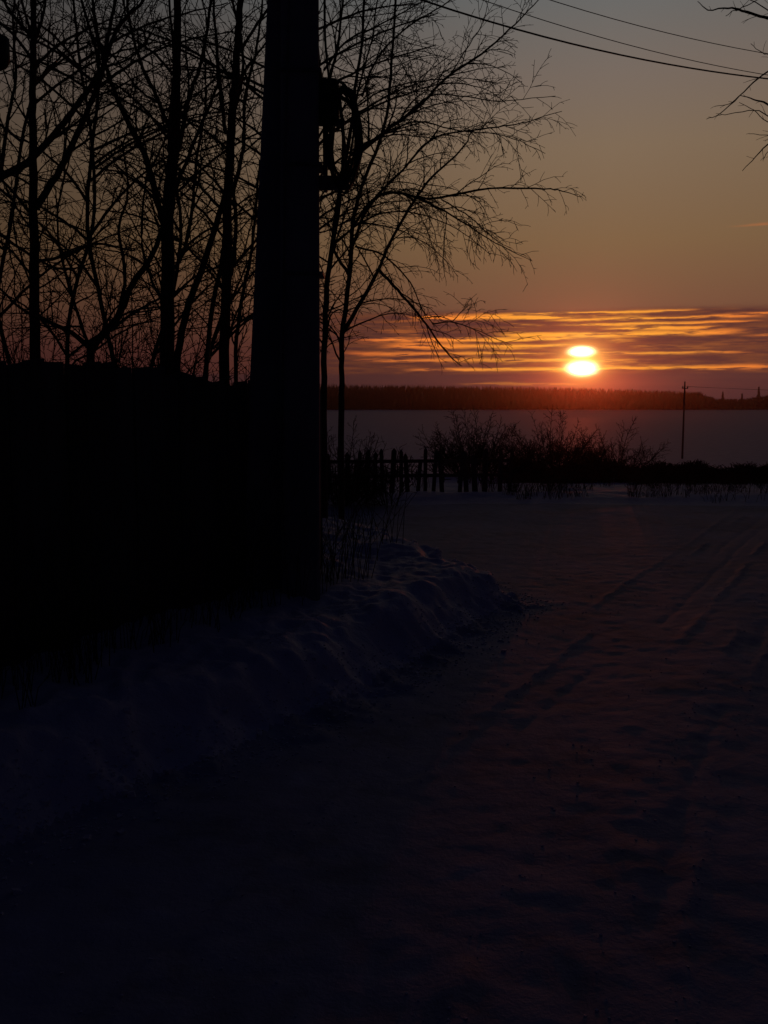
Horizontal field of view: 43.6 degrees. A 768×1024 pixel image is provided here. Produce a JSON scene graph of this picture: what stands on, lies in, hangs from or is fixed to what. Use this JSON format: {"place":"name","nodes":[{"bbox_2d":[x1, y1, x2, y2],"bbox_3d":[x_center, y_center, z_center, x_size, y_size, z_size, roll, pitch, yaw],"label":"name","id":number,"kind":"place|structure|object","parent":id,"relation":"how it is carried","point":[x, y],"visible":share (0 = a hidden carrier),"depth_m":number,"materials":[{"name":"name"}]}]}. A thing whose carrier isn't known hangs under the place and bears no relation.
{"place":"outdoors","nodes":[
{"label":"outdoors","id":0,"kind":"place"},
{"bbox_2d":[0,503,767,1023],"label":"road","id":1,"kind":"structure","parent":0,"point":[440,837],"depth_m":3.67,"materials":[{"name":"white snow"}]},
{"bbox_3d":[9.400,-3.030,12.914,1.300,7.000,0.270,0,7,0],"label":"utility pole","id":2,"kind":"object","parent":1,"relation":"on","visible":0},
{"bbox_2d":[482,0,766,74],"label":"overhead wire","id":3,"kind":"object","parent":2,"relation":"attached to","point":[616,41],"visible":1,"depth_m":7.51,"materials":[{"name":"metal"}]},
{"bbox_2d":[550,0,767,53],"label":"overhead wire","id":4,"kind":"object","parent":2,"relation":"attached to","point":[653,29],"visible":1,"depth_m":7.47,"materials":[{"name":"metal"}]},
{"bbox_2d":[0,409,767,845],"bbox_3d":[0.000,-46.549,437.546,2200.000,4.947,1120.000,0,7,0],"label":"ground","id":5,"kind":"structure","parent":0,"point":[194,671],"depth_m":5.72,"materials":[{"name":"white snow"}]},
{"bbox_2d":[0,34,9,70],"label":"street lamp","id":6,"kind":"object","parent":5,"relation":"on","point":[4,52],"visible":1,"depth_m":7.40,"materials":[{"name":"black metal"}]},
{"bbox_2d":[0,219,155,368],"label":"bare shrub","id":7,"kind":"object","parent":5,"relation":"on","point":[22,353],"visible":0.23,"depth_m":8.03,"materials":[{"name":"brown plant"}]},
{"bbox_2d":[0,0,181,358],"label":"bare tree","id":8,"kind":"object","parent":5,"relation":"on","point":[35,202],"visible":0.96,"depth_m":8.77,"materials":[{"name":"brown plant"}]},
{"bbox_2d":[0,0,181,364],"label":"bare tree","id":9,"kind":"object","parent":5,"relation":"on","point":[2,263],"visible":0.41,"depth_m":12.97,"materials":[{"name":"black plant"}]},
{"bbox_2d":[0,0,197,341],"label":"bare tree","id":10,"kind":"object","parent":5,"relation":"on","point":[51,137],"visible":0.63,"depth_m":10.39,"materials":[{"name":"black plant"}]},
{"bbox_2d":[7,259,219,373],"bbox_3d":[-2.950,-1.031,9.188,3.582,2.409,3.601,-5,8,-37],"label":"bare shrub","id":11,"kind":"object","parent":5,"relation":"on","point":[68,342],"visible":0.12,"depth_m":8.45,"materials":[{"name":"brown plant"}]},
{"bbox_2d":[0,0,227,363],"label":"bare tree","id":12,"kind":"object","parent":5,"relation":"on","point":[93,174],"visible":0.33,"depth_m":13.95,"materials":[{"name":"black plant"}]},
{"bbox_2d":[0,66,228,362],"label":"bare tree","id":13,"kind":"object","parent":5,"relation":"on","point":[139,274],"visible":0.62,"depth_m":10.14,"materials":[{"name":"brown plant"}]},
{"bbox_2d":[0,224,233,381],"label":"bare shrub","id":14,"kind":"object","parent":5,"relation":"on","point":[155,332],"visible":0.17,"depth_m":9.02,"materials":[{"name":"brown plant"}]},
{"bbox_2d":[0,0,254,364],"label":"bare tree","id":15,"kind":"object","parent":5,"relation":"on","point":[87,214],"visible":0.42,"depth_m":12.58,"materials":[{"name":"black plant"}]},
{"bbox_2d":[38,0,256,375],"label":"bare tree","id":16,"kind":"object","parent":5,"relation":"on","point":[165,211],"visible":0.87,"depth_m":9.61,"materials":[{"name":"black plant"}]},
{"bbox_2d":[52,0,261,366],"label":"bare tree","id":17,"kind":"object","parent":5,"relation":"on","point":[181,187],"visible":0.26,"depth_m":14.51,"materials":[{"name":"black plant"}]},
{"bbox_2d":[0,358,321,667],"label":"board fence","id":18,"kind":"object","parent":5,"relation":"on","point":[78,443],"visible":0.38,"depth_m":5.45,"materials":[{"name":"black wood"}]},
{"bbox_2d":[118,280,250,387],"bbox_3d":[-1.659,-0.919,8.847,1.748,2.331,1.676,6,9,43],"label":"bare shrub","id":19,"kind":"object","parent":5,"relation":"on","point":[156,353],"visible":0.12,"depth_m":8.59,"materials":[{"name":"brown plant"}]},
{"bbox_2d":[136,0,266,385],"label":"bare tree","id":20,"kind":"object","parent":5,"relation":"on","point":[225,268],"visible":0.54,"depth_m":9.35,"materials":[{"name":"brown plant"}]},
{"bbox_2d":[0,459,410,709],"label":"weeds","id":21,"kind":"object","parent":5,"relation":"on","point":[76,644],"visible":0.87,"depth_m":5.20,"materials":[{"name":"brown plant"}]},
{"bbox_2d":[89,0,373,369],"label":"bare tree","id":22,"kind":"object","parent":5,"relation":"on","point":[234,198],"visible":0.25,"depth_m":13.24,"materials":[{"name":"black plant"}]},
{"bbox_2d":[127,0,456,305],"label":"bare tree","id":23,"kind":"object","parent":5,"relation":"on","point":[229,74],"visible":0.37,"depth_m":12.61,"materials":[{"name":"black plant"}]},
{"bbox_2d":[142,0,456,358],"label":"bare tree","id":24,"kind":"object","parent":5,"relation":"on","point":[321,132],"visible":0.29,"depth_m":13.55,"materials":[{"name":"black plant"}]},
{"bbox_2d":[247,0,362,600],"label":"utility pole","id":25,"kind":"object","parent":5,"relation":"on","point":[302,99],"visible":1,"depth_m":6.44,"materials":[{"name":"wood"}]},
{"bbox_2d":[420,0,767,79],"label":"overhead wire","id":26,"kind":"object","parent":25,"relation":"attached to","point":[460,12],"visible":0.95,"depth_m":7.14,"materials":[{"name":"metal"}]},
{"bbox_2d":[323,483,376,540],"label":"weed clump","id":27,"kind":"object","parent":5,"relation":"on","point":[348,513],"visible":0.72,"depth_m":8.98,"materials":[{"name":"brown plant"}]},
{"bbox_2d":[341,504,377,560],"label":"weed clump","id":28,"kind":"object","parent":5,"relation":"on","point":[362,542],"visible":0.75,"depth_m":8.22,"materials":[{"name":"brown plant"}]},
{"bbox_2d":[327,416,415,506],"bbox_3d":[-0.854,-0.732,15.600,2.360,1.678,1.974,3,7,24],"label":"bare shrub","id":29,"kind":"object","parent":5,"relation":"on","point":[348,481],"visible":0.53,"depth_m":15.33,"materials":[{"name":"black plant"}]},
{"bbox_2d":[324,460,429,543],"bbox_3d":[-0.010,-0.088,8.757,0.835,0.788,0.683,3,7,26],"label":"weed clump","id":30,"kind":"object","parent":5,"relation":"on","point":[398,498],"visible":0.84,"depth_m":8.72,"materials":[{"name":"brown plant"}]},
{"bbox_2d":[349,444,412,506],"bbox_3d":[0.001,-0.565,15.356,1.048,1.057,1.010,-3,7,-24],"label":"bare shrub","id":31,"kind":"object","parent":5,"relation":"on","point":[386,493],"visible":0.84,"depth_m":15.32,"materials":[{"name":"brown plant"}]},
{"bbox_2d":[244,0,561,517],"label":"bare tree","id":32,"kind":"object","parent":5,"relation":"on","point":[334,241],"visible":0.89,"depth_m":10.24,"materials":[{"name":"black plant"}]},
{"bbox_2d":[327,447,513,493],"bbox_3d":[0.592,-0.708,17.191,3.566,0.930,0.085,-1,7,-8],"label":"picket fence","id":33,"kind":"object","parent":5,"relation":"on","point":[463,474],"visible":0.6,"depth_m":17.25,"materials":[{"name":"black wood"}]},
{"bbox_2d":[319,0,586,519],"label":"bare tree","id":34,"kind":"object","parent":5,"relation":"on","point":[418,196],"visible":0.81,"depth_m":11.18,"materials":[{"name":"black plant"}]},
{"bbox_2d":[414,405,537,473],"bbox_3d":[2.571,-1.869,25.894,3.138,2.038,2.934,2,7,20],"label":"bare shrub","id":35,"kind":"object","parent":5,"relation":"on","point":[459,449],"visible":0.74,"depth_m":25.76,"materials":[{"name":"black plant"}]},
{"bbox_2d":[231,382,767,409],"bbox_3d":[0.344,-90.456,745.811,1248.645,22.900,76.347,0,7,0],"label":"forest","id":36,"kind":"object","parent":5,"relation":"on","point":[392,397],"visible":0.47,"depth_m":720.62,"materials":[{"name":"black plant"}]},
{"bbox_2d":[332,456,767,483],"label":"undergrowth","id":37,"kind":"object","parent":5,"relation":"on","point":[612,470],"visible":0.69,"depth_m":22.75,"materials":[{"name":"black plant"}]},
{"bbox_2d":[495,404,612,468],"bbox_3d":[4.670,-1.901,26.487,3.415,2.135,3.257,-5,8,-39],"label":"bare shrub","id":38,"kind":"object","parent":5,"relation":"on","point":[557,455],"visible":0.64,"depth_m":26.16,"materials":[{"name":"black plant"}]},
{"bbox_2d":[565,416,670,467],"bbox_3d":[6.426,-1.765,26.936,2.382,1.869,2.767,-6,9,-42],"label":"bare shrub","id":39,"kind":"object","parent":5,"relation":"on","point":[622,454],"visible":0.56,"depth_m":26.69,"materials":[{"name":"brown plant"}]},
{"bbox_2d":[681,382,687,458],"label":"utility pole","id":40,"kind":"object","parent":5,"relation":"on","point":[684,388],"visible":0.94,"depth_m":99.50,"materials":[{"name":"brown wood"}]},
{"bbox_2d":[718,392,725,409],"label":"fir tree","id":41,"kind":"object","parent":5,"relation":"on","point":[723,405],"visible":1,"depth_m":684.98,"materials":[{"name":"black plant"}]},
{"bbox_2d":[739,394,744,409],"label":"fir tree","id":42,"kind":"object","parent":5,"relation":"on","point":[741,403],"visible":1,"depth_m":684.64,"materials":[{"name":"black plant"}]},
{"bbox_2d":[755,387,760,409],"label":"fir tree","id":43,"kind":"object","parent":5,"relation":"on","point":[758,396],"visible":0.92,"depth_m":684.49,"materials":[{"name":"black plant"}]},
{"bbox_2d":[0,0,767,400],"label":"sky","id":44,"kind":"structure","parent":0,"point":[656,280],"materials":[{"name":"orange"}]},
{"bbox_2d":[410,466,767,502],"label":"dry grass","id":45,"kind":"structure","parent":0,"point":[731,487],"depth_m":17.53,"materials":[{"name":"brown plant"}]},
{"bbox_2d":[697,0,767,170],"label":"bare tree","id":46,"kind":"object","parent":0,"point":[753,14],"visible":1,"depth_m":8.13,"materials":[{"name":"brown plant"}]}
]}

